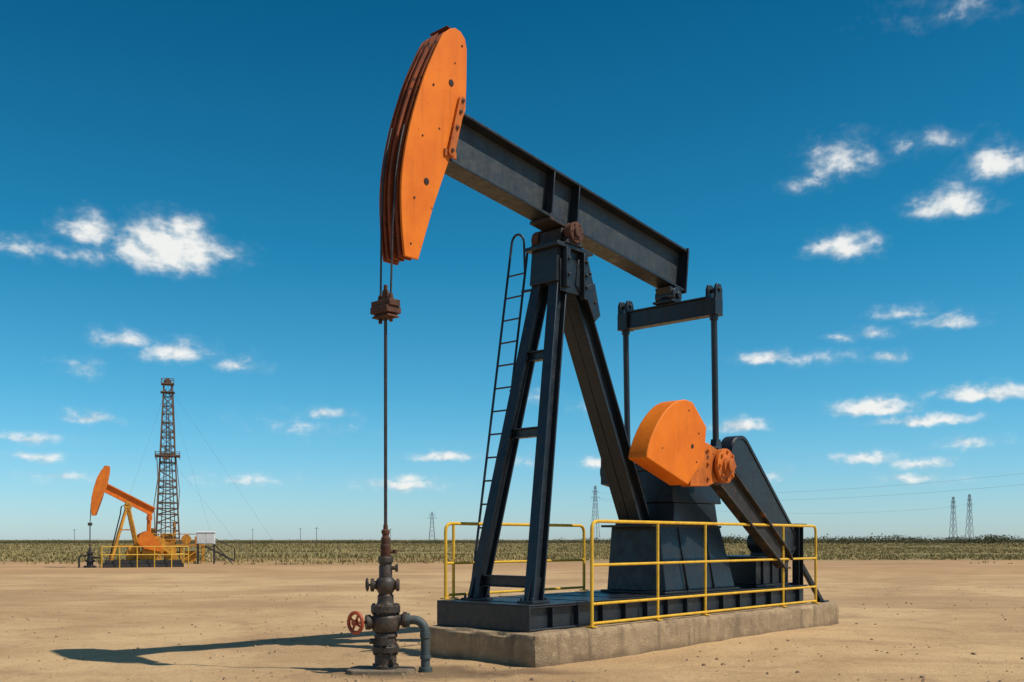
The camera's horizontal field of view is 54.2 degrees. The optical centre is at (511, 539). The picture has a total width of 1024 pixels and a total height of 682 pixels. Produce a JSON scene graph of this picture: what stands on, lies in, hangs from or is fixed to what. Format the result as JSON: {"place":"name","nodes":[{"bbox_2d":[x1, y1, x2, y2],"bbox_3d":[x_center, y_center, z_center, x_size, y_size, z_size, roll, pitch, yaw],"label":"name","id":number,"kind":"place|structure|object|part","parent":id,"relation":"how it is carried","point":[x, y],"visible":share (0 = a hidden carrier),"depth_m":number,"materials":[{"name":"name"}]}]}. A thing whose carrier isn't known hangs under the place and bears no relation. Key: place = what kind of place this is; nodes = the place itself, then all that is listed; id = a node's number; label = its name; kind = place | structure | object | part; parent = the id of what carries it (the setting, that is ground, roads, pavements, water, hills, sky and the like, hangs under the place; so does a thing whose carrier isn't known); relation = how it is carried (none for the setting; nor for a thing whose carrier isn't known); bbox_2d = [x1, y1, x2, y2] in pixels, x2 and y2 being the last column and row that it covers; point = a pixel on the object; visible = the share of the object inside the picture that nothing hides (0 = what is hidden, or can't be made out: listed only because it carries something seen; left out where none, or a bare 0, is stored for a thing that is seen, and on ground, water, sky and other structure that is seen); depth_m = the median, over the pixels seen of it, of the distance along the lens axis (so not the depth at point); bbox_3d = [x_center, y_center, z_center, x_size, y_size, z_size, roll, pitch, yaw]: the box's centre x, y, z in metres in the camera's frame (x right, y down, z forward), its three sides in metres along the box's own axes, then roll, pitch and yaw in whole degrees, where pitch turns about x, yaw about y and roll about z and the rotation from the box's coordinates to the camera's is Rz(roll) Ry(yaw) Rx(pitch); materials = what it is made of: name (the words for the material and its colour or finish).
{"place":"outdoors","nodes":[
{"label":"outdoors","id":0,"kind":"place"},
{"bbox_2d":[428,512,434,540],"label":"transmission tower","id":1,"kind":"structure","parent":0,"point":[431,527],"depth_m":449.65,"materials":[{"name":"metal"}]},
{"bbox_2d":[0,540,1023,681],"bbox_3d":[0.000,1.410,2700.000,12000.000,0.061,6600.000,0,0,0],"label":"ground","id":2,"kind":"structure","parent":0,"point":[983,631],"depth_m":16.30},
{"bbox_2d":[78,548,98,567],"bbox_3d":[-21.091,0.900,49.999,0.981,1.000,0.595,0,0,5],"label":"wellhead","id":3,"kind":"object","parent":2,"relation":"on","point":[90,560],"visible":1,"depth_m":49.87,"materials":[{"name":"brown metal"}]},
{"bbox_2d":[88,466,183,567],"bbox_3d":[-19.157,-1.160,50.920,4.500,5.120,1.525,0,0,-25],"label":"pumpjack","id":4,"kind":"object","parent":2,"relation":"on","point":[147,537],"visible":0.97,"depth_m":50.55,"materials":[{"name":"orange metal"}]},
{"bbox_2d":[99,546,188,567],"bbox_3d":[-18.789,0.864,51.078,4.150,1.072,1.952,0,0,-25],"label":"guard rail","id":5,"kind":"object","parent":2,"relation":"on","point":[137,554],"visible":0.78,"depth_m":50.37,"materials":[{"name":"yellow metal"}]},
{"bbox_2d":[114,378,286,561],"bbox_3d":[-19.555,-4.293,63.109,10.908,11.394,5.008,0,0,-18],"label":"drilling derrick","id":6,"kind":"object","parent":2,"relation":"on","point":[170,538],"visible":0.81,"depth_m":61.65,"materials":[{"name":"metal"}]},
{"bbox_2d":[196,532,232,563],"bbox_3d":[-17.270,0.473,58.102,2.071,1.887,0.690,0,0,-12],"label":"control cabinet","id":7,"kind":"object","parent":2,"relation":"on","point":[205,537],"visible":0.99,"depth_m":57.73,"materials":[{"name":"white metal"}]},
{"bbox_3d":[-17.921,-0.090,57.648,0.440,0.580,0.012,0,0,-12],"label":"door","id":8,"kind":"part","parent":7,"relation":"part of","materials":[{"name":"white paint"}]},
{"bbox_3d":[-17.451,-0.090,57.748,0.440,0.580,0.012,0,0,-12],"label":"door","id":9,"kind":"part","parent":7,"relation":"part of","materials":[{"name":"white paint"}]},
{"bbox_2d":[346,525,431,674],"bbox_3d":[-1.296,0.635,10.601,0.904,1.590,0.492,0,0,0],"label":"wellhead","id":10,"kind":"object","parent":2,"relation":"on","point":[386,621],"visible":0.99,"depth_m":10.52,"materials":[{"name":"metal"}]},
{"bbox_2d":[0,533,1023,550],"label":"scrubland","id":11,"kind":"structure","parent":2,"relation":"on","point":[987,539],"depth_m":336.09,"materials":[{"name":"green plant"}]},
{"bbox_2d":[592,486,599,539],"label":"transmission tower","id":12,"kind":"structure","parent":2,"relation":"on","point":[594,499],"depth_m":399.83,"materials":[{"name":"metal"}]},
{"bbox_2d":[429,600,838,667],"bbox_3d":[2.206,1.295,14.405,1.796,0.525,7.813,0,0,42],"label":"concrete pad","id":13,"kind":"object","parent":2,"relation":"on","point":[544,648],"visible":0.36,"depth_m":12.04,"materials":[{"name":"beige concrete"}]},
{"bbox_2d":[370,26,828,631],"bbox_3d":[1.750,-2.321,13.833,2.165,6.747,9.140,0,0,42],"label":"pumpjack","id":14,"kind":"object","parent":13,"relation":"on","point":[668,464],"visible":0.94,"depth_m":12.73,"materials":[{"name":"black metal"}]},
{"bbox_2d":[440,522,588,598],"bbox_3d":[0.108,0.255,13.306,0.100,0.949,2.860,0,0,42],"label":"guard rail","id":15,"kind":"object","parent":14,"relation":"on","point":[453,594],"visible":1,"depth_m":12.93,"materials":[{"name":"yellow metal"}]},
{"bbox_2d":[586,519,819,627],"bbox_3d":[2.932,0.396,14.000,0.100,1.272,6.050,0,0,42],"label":"guard rail","id":16,"kind":"object","parent":13,"relation":"on","point":[705,561],"visible":1,"depth_m":13.37,"materials":[{"name":"yellow metal"}]},
{"bbox_2d":[949,497,957,542],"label":"transmission tower","id":17,"kind":"structure","parent":2,"relation":"on","point":[953,507],"depth_m":399.80,"materials":[{"name":"metal"}]},
{"bbox_2d":[0,543,1023,564],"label":"grass","id":18,"kind":"structure","parent":0,"point":[255,558],"depth_m":102.97,"materials":[{"name":"green plant"}]},
{"bbox_2d":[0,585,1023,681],"bbox_3d":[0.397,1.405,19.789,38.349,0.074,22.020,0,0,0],"label":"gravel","id":19,"kind":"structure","parent":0,"point":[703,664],"depth_m":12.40,"materials":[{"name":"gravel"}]},
{"bbox_2d":[0,0,1023,539],"label":"sky","id":20,"kind":"structure","parent":0,"point":[190,189],"materials":[{"name":"blue"}]},
{"bbox_2d":[965,494,973,539],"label":"transmission tower","id":21,"kind":"structure","parent":0,"point":[967,505],"depth_m":399.91,"materials":[{"name":"metal"}]}
]}

